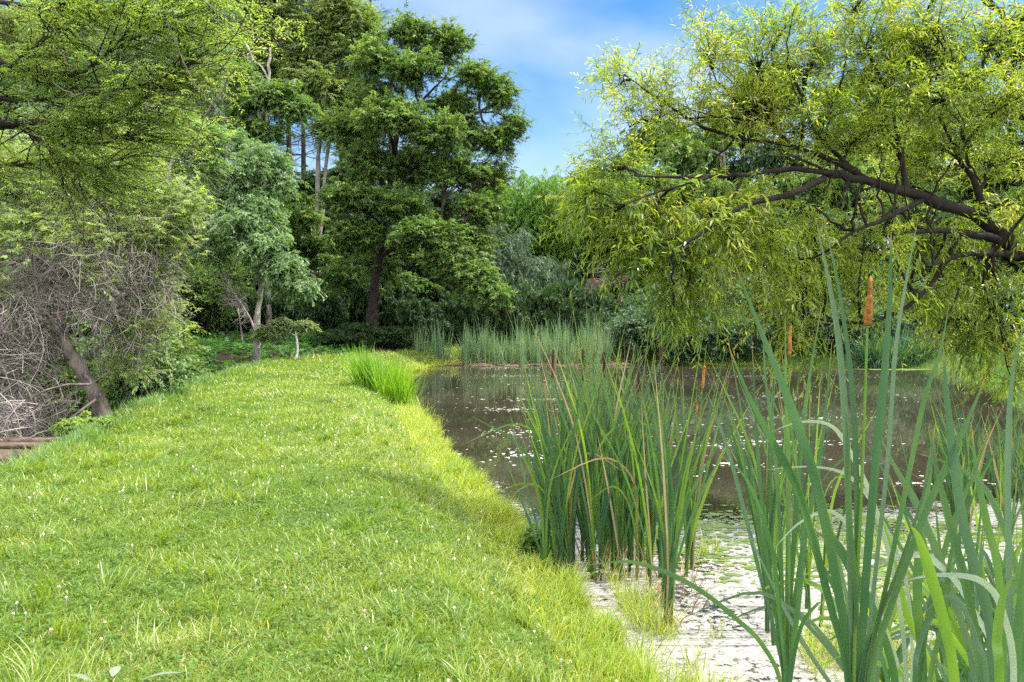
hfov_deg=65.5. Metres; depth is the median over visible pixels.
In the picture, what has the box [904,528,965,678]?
cattail plant
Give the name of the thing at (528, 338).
reed plant
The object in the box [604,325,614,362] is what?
reed plant
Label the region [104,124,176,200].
forest tree
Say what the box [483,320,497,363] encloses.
reed plant
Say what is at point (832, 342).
shore shrub
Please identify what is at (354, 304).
dark shrub
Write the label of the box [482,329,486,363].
reed plant
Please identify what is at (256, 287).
forest tree
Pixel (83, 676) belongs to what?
fallen leaf
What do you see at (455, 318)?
dark shrub
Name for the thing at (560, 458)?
cattail plant
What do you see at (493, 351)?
reed plant
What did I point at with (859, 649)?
cattail plant
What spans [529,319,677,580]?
cattail plant
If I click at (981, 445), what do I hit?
cattail plant
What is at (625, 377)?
cattail plant
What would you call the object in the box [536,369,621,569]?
cattail plant
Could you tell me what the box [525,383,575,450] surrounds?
cattail plant
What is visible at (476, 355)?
reed plant
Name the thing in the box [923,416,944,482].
cattail plant
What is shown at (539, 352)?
reed plant
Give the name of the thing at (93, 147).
forest tree
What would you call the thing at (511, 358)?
reed plant
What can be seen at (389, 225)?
forest tree
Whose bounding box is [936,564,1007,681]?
cattail plant
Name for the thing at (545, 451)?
cattail plant
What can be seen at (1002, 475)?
cattail plant
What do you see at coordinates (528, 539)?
bank weed
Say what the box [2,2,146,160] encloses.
forest tree
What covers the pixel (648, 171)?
forest tree
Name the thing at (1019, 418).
cattail plant
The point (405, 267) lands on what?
forest tree
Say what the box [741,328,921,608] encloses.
cattail plant
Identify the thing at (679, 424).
floating petals
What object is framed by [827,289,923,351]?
shore shrub
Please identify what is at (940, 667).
cattail plant
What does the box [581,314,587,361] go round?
reed plant
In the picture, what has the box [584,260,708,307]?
shrub
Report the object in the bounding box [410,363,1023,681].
water
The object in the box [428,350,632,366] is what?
reed litter
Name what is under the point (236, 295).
dead branch
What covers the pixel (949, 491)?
cattail plant
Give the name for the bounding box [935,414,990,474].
cattail plant
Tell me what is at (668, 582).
cattail plant
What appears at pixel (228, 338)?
fern cover
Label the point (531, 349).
reed plant
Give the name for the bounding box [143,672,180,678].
fallen leaf
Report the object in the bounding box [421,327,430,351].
reed plant
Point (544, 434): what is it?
cattail plant
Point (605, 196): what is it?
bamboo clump
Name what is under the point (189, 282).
forest tree
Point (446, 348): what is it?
reed plant
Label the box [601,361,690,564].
cattail plant
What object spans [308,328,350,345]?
dark shrub
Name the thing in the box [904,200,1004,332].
forest tree
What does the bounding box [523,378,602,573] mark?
cattail plant
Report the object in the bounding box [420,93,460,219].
pine tree
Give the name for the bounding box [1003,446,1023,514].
cattail plant
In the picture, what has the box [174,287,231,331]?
dark shrub
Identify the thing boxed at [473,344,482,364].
reed plant
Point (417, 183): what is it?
forest tree
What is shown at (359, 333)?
dark shrub
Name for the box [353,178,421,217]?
forest tree
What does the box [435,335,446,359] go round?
reed plant
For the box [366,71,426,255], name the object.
pine tree
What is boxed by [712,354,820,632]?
cattail plant
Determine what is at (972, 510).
cattail plant
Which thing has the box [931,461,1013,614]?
cattail plant
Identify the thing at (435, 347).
reed plant
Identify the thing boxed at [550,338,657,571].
cattail plant
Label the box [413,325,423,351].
reed plant
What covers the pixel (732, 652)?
water scum
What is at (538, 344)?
reed plant
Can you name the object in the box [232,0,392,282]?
tulip tree
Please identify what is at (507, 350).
reed plant
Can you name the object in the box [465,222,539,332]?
bamboo clump
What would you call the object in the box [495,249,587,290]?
shrub
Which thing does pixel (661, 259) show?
forest tree
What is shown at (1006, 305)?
shore shrub
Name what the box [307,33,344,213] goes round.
pine tree
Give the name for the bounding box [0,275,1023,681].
ground
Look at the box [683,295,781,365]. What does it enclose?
shore shrub
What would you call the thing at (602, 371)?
cattail plant
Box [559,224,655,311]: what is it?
forest tree
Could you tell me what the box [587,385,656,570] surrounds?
cattail plant
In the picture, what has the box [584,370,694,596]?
cattail plant
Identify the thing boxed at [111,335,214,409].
hollow shrub
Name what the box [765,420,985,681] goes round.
cattail plant
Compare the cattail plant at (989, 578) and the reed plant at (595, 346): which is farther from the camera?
the reed plant at (595, 346)
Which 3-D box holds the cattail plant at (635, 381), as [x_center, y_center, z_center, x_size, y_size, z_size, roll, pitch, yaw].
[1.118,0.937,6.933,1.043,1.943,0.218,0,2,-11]
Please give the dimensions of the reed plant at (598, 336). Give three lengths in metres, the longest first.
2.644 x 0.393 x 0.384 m
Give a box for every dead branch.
[200,259,260,344]
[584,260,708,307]
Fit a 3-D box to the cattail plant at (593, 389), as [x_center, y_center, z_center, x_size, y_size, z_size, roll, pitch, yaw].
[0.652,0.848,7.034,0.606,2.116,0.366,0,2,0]
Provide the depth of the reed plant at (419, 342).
33.45 m
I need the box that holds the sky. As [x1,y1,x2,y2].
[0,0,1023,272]
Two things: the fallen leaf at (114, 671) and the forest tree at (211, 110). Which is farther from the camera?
the forest tree at (211, 110)
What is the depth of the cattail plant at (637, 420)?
6.96 m
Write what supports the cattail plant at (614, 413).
in the water
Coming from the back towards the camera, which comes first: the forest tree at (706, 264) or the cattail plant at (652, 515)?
the forest tree at (706, 264)
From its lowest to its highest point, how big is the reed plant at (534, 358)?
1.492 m
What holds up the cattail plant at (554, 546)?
in the water
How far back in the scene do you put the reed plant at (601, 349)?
32.61 m
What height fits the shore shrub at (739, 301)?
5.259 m
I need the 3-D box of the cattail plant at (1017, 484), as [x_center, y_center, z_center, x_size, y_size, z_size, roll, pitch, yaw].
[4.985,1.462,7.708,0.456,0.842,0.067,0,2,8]
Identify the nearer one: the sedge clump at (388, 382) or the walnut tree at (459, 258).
the sedge clump at (388, 382)
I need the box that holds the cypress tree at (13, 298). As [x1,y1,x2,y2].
[0,129,217,441]
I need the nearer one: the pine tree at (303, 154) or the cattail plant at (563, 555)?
the cattail plant at (563, 555)
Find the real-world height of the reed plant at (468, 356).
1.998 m
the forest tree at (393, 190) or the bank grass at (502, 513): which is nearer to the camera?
the bank grass at (502, 513)
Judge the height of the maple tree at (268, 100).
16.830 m
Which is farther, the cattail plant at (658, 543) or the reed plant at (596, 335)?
the reed plant at (596, 335)
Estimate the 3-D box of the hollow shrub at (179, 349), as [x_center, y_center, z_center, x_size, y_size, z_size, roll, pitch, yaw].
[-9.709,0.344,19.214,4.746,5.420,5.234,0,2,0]
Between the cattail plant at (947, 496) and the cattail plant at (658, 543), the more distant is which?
the cattail plant at (947, 496)
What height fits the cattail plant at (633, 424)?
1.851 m
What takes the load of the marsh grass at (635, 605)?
in the water
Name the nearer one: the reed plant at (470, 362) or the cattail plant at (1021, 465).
the cattail plant at (1021, 465)
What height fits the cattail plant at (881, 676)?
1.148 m
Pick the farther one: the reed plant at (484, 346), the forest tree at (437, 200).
the forest tree at (437, 200)
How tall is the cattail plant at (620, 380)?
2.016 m
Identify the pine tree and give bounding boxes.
[178,99,206,168]
[199,94,238,210]
[248,76,296,164]
[251,38,324,233]
[274,42,335,193]
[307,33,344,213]
[331,67,393,219]
[362,0,407,140]
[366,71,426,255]
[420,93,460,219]
[694,72,724,164]
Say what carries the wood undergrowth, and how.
on the ground at (328, 509)
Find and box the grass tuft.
[403,394,448,433]
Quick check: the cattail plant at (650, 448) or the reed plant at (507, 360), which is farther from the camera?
the reed plant at (507, 360)
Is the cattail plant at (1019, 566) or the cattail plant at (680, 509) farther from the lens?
the cattail plant at (680, 509)
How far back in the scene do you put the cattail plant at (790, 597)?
3.73 m
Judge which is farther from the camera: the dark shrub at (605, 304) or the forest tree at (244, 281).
the forest tree at (244, 281)
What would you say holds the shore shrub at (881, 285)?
on the ground at (328, 509)
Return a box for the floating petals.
[442,368,994,494]
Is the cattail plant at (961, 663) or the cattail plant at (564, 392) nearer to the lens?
the cattail plant at (961, 663)
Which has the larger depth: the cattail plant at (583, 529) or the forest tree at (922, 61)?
the forest tree at (922, 61)
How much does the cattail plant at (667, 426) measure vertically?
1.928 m
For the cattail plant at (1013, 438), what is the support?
in the water
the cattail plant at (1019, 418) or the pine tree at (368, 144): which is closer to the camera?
the cattail plant at (1019, 418)
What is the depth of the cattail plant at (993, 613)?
3.62 m
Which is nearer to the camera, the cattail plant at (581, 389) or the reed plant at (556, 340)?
the cattail plant at (581, 389)
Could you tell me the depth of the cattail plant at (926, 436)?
9.84 m
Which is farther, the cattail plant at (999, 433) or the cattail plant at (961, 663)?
the cattail plant at (999, 433)
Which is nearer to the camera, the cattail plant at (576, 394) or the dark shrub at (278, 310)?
the cattail plant at (576, 394)
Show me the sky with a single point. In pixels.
(542, 41)
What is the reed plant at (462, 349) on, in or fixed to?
in the water
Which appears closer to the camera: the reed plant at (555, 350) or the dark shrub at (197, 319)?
the reed plant at (555, 350)
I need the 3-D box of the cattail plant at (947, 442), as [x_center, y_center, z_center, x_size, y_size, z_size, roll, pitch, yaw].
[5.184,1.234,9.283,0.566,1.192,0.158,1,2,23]
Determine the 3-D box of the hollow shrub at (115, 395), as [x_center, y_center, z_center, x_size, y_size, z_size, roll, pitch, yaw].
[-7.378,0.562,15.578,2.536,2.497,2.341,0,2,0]
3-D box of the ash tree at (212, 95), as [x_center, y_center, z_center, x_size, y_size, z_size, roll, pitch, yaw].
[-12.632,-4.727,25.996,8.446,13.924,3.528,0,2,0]
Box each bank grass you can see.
[382,356,758,681]
[681,345,1023,408]
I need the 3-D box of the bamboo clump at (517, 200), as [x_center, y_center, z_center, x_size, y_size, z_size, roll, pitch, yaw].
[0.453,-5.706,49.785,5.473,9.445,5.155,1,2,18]
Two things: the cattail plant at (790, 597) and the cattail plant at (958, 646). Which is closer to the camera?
the cattail plant at (958, 646)
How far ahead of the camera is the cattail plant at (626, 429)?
6.81 m
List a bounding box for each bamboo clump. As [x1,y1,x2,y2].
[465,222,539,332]
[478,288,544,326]
[485,169,556,279]
[523,163,607,283]
[555,174,639,304]
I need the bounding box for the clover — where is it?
[0,370,629,681]
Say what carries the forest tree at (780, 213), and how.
on the ground at (328, 509)
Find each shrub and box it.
[0,243,170,436]
[0,247,215,436]
[53,311,204,410]
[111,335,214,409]
[166,254,257,333]
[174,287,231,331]
[213,281,263,330]
[242,284,301,328]
[286,286,349,332]
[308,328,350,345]
[320,254,370,323]
[335,321,384,348]
[362,275,415,328]
[370,324,422,350]
[395,294,451,341]
[437,289,490,344]
[473,276,538,344]
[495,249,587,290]
[518,275,583,347]
[560,278,624,345]
[594,297,671,362]
[614,271,706,348]
[639,305,734,364]
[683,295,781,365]
[702,262,804,349]
[732,283,839,357]
[806,297,880,353]
[819,258,940,343]
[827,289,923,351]
[844,322,961,367]
[893,272,988,350]
[958,268,1023,349]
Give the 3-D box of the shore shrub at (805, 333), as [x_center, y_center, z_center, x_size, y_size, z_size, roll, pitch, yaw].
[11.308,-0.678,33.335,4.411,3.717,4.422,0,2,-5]
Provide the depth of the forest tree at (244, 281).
48.68 m
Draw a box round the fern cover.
[2,330,373,435]
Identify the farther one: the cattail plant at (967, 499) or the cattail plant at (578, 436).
the cattail plant at (967, 499)
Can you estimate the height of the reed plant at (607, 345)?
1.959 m
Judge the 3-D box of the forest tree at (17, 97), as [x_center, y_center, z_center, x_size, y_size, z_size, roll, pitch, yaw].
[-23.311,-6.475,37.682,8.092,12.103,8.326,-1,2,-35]
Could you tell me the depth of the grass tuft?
15.47 m
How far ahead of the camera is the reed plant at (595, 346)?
32.40 m
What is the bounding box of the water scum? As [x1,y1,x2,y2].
[478,477,1023,681]
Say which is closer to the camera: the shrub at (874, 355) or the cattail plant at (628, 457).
the cattail plant at (628, 457)
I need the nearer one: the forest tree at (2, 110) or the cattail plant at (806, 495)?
the cattail plant at (806, 495)
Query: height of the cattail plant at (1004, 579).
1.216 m
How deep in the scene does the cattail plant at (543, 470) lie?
6.64 m
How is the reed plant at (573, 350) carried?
in the water
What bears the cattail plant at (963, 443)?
in the water
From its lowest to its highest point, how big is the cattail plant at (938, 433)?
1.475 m
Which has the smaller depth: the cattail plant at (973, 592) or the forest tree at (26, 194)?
the cattail plant at (973, 592)
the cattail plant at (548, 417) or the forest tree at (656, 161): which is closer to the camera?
the cattail plant at (548, 417)
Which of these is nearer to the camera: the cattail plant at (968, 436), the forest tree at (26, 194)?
the cattail plant at (968, 436)
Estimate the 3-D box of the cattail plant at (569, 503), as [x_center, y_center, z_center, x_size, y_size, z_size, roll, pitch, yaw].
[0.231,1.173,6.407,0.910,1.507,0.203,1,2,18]
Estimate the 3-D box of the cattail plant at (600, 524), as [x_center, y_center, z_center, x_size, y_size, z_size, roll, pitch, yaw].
[0.783,0.808,6.196,0.959,2.250,0.079,0,2,13]
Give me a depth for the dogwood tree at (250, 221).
27.18 m
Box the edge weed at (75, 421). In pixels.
[47,409,120,436]
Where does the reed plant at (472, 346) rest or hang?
in the water
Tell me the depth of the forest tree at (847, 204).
48.01 m
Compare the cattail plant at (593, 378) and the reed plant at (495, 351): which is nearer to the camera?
the cattail plant at (593, 378)
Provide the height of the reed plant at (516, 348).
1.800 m
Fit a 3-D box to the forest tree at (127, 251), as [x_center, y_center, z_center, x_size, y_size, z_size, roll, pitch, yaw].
[-16.777,-2.684,32.953,5.608,5.929,5.522,1,2,22]
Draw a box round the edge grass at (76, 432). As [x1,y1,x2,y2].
[0,358,280,485]
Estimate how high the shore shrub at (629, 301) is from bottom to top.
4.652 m
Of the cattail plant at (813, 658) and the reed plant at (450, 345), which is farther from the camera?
the reed plant at (450, 345)
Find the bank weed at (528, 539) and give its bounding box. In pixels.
[516,522,552,557]
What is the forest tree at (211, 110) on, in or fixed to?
on the ground at (328, 509)
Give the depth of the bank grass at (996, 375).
30.70 m
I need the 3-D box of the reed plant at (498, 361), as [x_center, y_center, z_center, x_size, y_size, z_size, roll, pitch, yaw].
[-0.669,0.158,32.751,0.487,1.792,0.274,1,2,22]
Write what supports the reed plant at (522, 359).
in the water
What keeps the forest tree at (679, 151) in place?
on the ground at (328, 509)
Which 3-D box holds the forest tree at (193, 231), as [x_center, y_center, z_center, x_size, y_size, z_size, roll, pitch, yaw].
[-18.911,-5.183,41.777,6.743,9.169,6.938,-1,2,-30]
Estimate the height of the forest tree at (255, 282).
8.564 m
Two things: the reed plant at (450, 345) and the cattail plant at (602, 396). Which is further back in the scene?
the reed plant at (450, 345)
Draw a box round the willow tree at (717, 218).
[533,0,1023,428]
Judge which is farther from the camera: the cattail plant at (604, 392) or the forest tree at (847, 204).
the forest tree at (847, 204)
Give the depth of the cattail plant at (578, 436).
7.10 m
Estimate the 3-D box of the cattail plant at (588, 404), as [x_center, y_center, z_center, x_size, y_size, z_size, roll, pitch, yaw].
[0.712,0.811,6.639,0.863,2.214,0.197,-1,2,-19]
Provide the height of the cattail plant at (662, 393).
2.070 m
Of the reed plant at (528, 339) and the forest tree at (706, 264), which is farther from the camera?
the forest tree at (706, 264)
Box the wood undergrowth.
[325,321,947,348]
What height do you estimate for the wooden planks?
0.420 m
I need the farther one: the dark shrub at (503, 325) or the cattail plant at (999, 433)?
the dark shrub at (503, 325)
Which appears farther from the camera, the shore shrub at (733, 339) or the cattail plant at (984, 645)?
the shore shrub at (733, 339)
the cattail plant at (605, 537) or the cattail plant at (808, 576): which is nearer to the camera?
the cattail plant at (808, 576)
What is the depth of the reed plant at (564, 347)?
32.90 m
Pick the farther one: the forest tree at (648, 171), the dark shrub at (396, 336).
the forest tree at (648, 171)
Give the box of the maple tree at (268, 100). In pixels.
[171,0,328,324]
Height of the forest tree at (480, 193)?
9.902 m
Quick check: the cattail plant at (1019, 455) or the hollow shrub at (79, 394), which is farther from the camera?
the hollow shrub at (79, 394)
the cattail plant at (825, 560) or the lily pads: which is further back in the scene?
the lily pads
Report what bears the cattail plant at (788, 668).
in the water
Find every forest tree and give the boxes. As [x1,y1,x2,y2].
[0,0,64,96]
[0,78,82,176]
[0,109,41,237]
[0,146,45,409]
[0,180,141,278]
[1,206,65,379]
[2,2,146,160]
[37,111,113,160]
[66,209,182,322]
[78,3,213,158]
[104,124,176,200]
[114,156,209,302]
[141,230,214,309]
[161,66,234,162]
[168,142,219,194]
[180,199,255,291]
[201,182,278,295]
[233,277,257,286]
[244,190,342,288]
[247,189,325,294]
[288,159,389,277]
[337,191,440,269]
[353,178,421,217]
[380,142,453,222]
[384,244,443,305]
[386,225,465,299]
[416,186,479,303]
[464,177,518,248]
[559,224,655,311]
[576,147,688,307]
[613,119,740,252]
[615,207,710,309]
[650,102,786,275]
[693,215,774,305]
[715,50,829,250]
[722,206,828,300]
[764,80,905,308]
[792,210,893,313]
[839,19,973,272]
[846,200,955,329]
[892,62,1023,273]
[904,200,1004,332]
[953,3,1023,245]
[962,186,1023,276]
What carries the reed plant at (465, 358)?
in the water
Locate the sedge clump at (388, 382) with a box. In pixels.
[336,341,428,407]
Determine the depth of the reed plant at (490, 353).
33.02 m
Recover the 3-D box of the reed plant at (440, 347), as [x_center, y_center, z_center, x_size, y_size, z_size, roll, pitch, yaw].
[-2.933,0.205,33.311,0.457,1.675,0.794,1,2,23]
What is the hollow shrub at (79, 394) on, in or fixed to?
on the ground at (328, 509)
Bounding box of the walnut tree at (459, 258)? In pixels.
[305,0,534,338]
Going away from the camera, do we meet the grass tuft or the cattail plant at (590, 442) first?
the cattail plant at (590, 442)
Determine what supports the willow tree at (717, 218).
on the ground at (328, 509)
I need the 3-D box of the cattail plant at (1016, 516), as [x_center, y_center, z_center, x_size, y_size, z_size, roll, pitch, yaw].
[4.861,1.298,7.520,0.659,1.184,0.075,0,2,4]
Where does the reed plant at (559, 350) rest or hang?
in the water
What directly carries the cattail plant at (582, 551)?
in the water
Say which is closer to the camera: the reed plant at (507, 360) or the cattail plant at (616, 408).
the cattail plant at (616, 408)
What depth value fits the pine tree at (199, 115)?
54.43 m
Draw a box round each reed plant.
[408,329,424,348]
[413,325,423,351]
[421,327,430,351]
[430,314,437,357]
[435,310,441,350]
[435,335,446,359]
[437,332,446,357]
[442,328,451,357]
[448,327,453,359]
[457,326,465,363]
[461,322,469,364]
[462,324,470,364]
[464,327,473,364]
[469,323,474,361]
[470,330,479,363]
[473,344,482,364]
[475,317,484,362]
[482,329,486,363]
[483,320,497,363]
[484,338,496,363]
[488,336,496,363]
[490,329,497,364]
[491,325,499,363]
[493,327,500,364]
[499,336,505,363]
[501,329,515,363]
[504,344,515,364]
[508,327,518,364]
[512,308,520,364]
[516,328,524,363]
[517,337,530,364]
[520,322,523,365]
[522,315,536,360]
[523,313,533,360]
[528,329,541,364]
[533,333,538,363]
[534,326,540,363]
[536,331,543,365]
[542,328,559,362]
[544,321,551,360]
[552,323,563,361]
[552,328,560,365]
[558,324,565,364]
[558,340,566,363]
[564,328,569,350]
[572,326,579,365]
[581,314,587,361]
[593,321,601,364]
[594,304,601,363]
[594,321,603,350]
[597,328,605,362]
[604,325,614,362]
[604,328,613,359]
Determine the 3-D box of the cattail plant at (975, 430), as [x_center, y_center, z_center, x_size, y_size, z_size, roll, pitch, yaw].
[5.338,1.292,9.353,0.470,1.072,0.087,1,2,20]
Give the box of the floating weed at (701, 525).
[575,501,1021,660]
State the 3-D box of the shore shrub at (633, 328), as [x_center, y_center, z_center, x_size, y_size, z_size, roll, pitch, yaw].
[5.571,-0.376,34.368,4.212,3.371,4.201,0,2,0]
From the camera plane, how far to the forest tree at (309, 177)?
45.64 m
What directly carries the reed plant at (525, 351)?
in the water
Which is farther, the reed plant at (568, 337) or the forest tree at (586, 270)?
the forest tree at (586, 270)
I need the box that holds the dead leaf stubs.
[553,533,725,633]
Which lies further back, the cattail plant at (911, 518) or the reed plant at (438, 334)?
the reed plant at (438, 334)
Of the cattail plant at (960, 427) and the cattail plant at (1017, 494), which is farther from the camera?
the cattail plant at (960, 427)
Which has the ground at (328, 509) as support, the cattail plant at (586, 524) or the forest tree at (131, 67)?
the forest tree at (131, 67)
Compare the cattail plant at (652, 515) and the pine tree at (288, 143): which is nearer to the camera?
the cattail plant at (652, 515)
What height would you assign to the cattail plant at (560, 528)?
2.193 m
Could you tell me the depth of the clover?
4.69 m
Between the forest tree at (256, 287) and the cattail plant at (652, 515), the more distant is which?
the forest tree at (256, 287)
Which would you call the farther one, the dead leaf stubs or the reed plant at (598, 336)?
the reed plant at (598, 336)
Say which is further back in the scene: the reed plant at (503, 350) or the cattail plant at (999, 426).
the reed plant at (503, 350)
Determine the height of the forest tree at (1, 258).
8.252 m
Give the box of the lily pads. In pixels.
[869,368,929,370]
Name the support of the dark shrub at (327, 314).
on the ground at (328, 509)
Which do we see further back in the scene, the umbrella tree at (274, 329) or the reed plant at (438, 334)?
the reed plant at (438, 334)
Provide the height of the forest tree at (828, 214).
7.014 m
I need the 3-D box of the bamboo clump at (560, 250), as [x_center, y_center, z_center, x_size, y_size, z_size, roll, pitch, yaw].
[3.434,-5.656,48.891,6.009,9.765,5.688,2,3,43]
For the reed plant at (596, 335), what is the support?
in the water
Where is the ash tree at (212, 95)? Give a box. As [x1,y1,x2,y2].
[0,0,249,292]
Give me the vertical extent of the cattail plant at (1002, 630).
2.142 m
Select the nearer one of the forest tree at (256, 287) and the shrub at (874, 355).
the shrub at (874, 355)
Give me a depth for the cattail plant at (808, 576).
5.18 m
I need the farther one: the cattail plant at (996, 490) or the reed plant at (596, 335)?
the reed plant at (596, 335)
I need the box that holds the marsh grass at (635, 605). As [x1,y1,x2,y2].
[594,521,1013,681]
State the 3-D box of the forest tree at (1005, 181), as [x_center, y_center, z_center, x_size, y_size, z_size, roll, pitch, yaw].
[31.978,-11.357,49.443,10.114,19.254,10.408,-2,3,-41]
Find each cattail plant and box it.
[467,313,596,467]
[475,418,573,567]
[484,397,592,571]
[491,375,633,571]
[503,407,574,576]
[506,413,594,572]
[507,312,605,571]
[511,387,569,563]
[514,318,602,561]
[516,335,584,559]
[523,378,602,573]
[523,388,591,521]
[525,380,568,469]
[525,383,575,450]
[525,406,608,563]
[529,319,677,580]
[531,323,651,516]
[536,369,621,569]
[538,349,610,560]
[550,334,628,460]
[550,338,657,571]
[551,306,641,561]
[551,349,631,468]
[552,342,675,579]
[553,308,675,580]
[554,317,618,549]
[555,315,633,507]
[556,356,636,578]
[559,349,619,492]
[561,345,620,481]
[561,346,673,558]
[563,324,669,485]
[565,352,647,559]
[571,342,662,569]
[574,338,654,479]
[574,364,664,457]
[580,335,649,438]
[581,334,634,569]
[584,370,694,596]
[584,386,652,579]
[585,344,683,538]
[585,352,659,521]
[585,362,675,560]
[585,384,674,567]
[586,327,675,551]
[587,362,666,575]
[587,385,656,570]
[590,455,823,681]
[592,345,680,544]
[593,355,655,557]
[596,354,685,561]
[598,326,701,576]
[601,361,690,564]
[604,393,735,576]
[607,330,673,450]
[609,343,741,559]
[623,362,677,538]
[623,380,713,626]
[639,348,734,598]
[639,392,722,606]
[643,364,738,625]
[644,326,711,547]
[659,348,729,569]
[671,350,749,576]
[682,577,995,681]
[705,340,837,645]
[708,325,815,630]
[709,311,831,681]
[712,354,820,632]
[717,409,876,627]
[725,371,799,586]
[728,215,985,681]
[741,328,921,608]
[741,476,962,681]
[749,334,835,545]
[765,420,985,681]
[768,339,852,635]
[781,481,1023,652]
[798,516,979,681]
[804,526,984,681]
[858,431,984,628]
[859,324,1023,681]
[863,435,1002,572]
[872,543,1023,607]
[876,456,994,678]
[888,570,969,681]
[889,475,1023,676]
[890,604,1015,680]
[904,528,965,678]
[915,384,949,483]
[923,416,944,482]
[923,559,987,651]
[925,383,984,495]
[929,406,974,474]
[929,415,966,516]
[930,390,1020,530]
[931,403,981,488]
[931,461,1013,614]
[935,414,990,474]
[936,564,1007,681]
[937,395,969,499]
[937,400,1023,498]
[938,410,981,495]
[940,425,981,514]
[943,564,1021,680]
[946,479,1017,607]
[947,542,1021,603]
[952,398,989,491]
[953,407,988,459]
[958,427,982,505]
[965,446,986,517]
[967,577,1019,678]
[970,424,990,491]
[972,411,1023,520]
[974,498,1017,614]
[975,504,1023,584]
[981,433,1019,506]
[982,412,1004,482]
[985,407,1023,457]
[985,408,1017,452]
[986,403,1018,450]
[992,438,1023,527]
[994,367,1023,486]
[995,413,1023,501]
[996,423,1023,534]
[1002,455,1023,500]
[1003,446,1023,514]
[1011,401,1023,489]
[1013,440,1023,466]
[1017,379,1023,452]
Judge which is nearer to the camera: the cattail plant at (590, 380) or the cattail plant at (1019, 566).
the cattail plant at (1019, 566)
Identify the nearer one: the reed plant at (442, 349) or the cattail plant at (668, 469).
the cattail plant at (668, 469)
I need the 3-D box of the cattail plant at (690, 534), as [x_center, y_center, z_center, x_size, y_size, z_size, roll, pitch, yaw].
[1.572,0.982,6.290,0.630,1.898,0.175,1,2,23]
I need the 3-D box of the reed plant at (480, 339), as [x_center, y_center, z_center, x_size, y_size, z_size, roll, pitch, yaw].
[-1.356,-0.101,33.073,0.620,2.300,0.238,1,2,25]
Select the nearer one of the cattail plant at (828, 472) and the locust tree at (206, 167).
the cattail plant at (828, 472)
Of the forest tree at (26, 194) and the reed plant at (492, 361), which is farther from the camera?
the reed plant at (492, 361)
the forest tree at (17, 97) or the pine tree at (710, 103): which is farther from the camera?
the pine tree at (710, 103)
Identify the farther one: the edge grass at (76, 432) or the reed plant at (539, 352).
the reed plant at (539, 352)
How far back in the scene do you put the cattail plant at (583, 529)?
6.46 m
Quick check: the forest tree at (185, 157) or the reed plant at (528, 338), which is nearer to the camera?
the reed plant at (528, 338)
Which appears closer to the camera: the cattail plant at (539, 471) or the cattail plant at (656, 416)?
the cattail plant at (539, 471)
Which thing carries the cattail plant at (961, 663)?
in the water
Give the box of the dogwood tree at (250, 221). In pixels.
[188,124,327,363]
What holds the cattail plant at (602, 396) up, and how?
in the water
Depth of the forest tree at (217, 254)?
45.33 m
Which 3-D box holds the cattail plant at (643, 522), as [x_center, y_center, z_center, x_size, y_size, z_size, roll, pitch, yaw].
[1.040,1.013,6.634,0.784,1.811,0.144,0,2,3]
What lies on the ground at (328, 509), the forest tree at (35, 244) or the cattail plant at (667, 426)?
the forest tree at (35, 244)
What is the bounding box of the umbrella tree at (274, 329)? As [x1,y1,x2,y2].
[249,315,321,359]
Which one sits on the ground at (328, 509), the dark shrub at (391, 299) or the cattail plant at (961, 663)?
the dark shrub at (391, 299)
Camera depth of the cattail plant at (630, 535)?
6.38 m
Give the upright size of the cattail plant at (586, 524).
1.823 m
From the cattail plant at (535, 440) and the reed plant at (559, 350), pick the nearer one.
the cattail plant at (535, 440)
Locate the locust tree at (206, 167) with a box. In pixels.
[117,102,239,319]
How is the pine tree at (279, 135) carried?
on the ground at (328, 509)
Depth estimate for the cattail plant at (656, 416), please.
7.38 m
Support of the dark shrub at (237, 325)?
on the ground at (328, 509)
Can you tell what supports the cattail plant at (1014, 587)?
in the water
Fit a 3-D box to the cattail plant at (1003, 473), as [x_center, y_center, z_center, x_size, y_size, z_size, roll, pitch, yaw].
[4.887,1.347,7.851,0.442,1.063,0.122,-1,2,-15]
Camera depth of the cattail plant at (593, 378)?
7.33 m
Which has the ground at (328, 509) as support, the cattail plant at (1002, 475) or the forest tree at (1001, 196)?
the forest tree at (1001, 196)
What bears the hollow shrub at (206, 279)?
on the ground at (328, 509)
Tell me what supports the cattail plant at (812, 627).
in the water
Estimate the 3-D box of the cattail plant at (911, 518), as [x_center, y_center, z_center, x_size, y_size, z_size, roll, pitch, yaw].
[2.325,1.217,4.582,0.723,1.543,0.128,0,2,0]
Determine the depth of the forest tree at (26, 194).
27.14 m
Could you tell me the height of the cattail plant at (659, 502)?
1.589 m
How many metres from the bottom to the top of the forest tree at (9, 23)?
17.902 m
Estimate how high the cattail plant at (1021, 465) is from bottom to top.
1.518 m
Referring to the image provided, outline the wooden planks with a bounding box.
[0,437,65,466]
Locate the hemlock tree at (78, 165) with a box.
[0,0,318,262]
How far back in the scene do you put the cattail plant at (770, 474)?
5.26 m
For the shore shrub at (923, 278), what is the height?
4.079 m
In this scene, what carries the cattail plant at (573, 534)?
in the water
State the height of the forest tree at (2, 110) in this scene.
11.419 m
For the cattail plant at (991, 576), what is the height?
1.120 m
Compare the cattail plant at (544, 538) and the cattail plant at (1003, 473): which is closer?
the cattail plant at (544, 538)
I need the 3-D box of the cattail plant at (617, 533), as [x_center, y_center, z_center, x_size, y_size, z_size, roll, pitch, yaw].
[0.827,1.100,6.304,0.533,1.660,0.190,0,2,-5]
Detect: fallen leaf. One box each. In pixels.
[66,674,91,680]
[110,665,120,675]
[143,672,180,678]
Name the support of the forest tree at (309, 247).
on the ground at (328, 509)
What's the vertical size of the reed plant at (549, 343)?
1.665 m

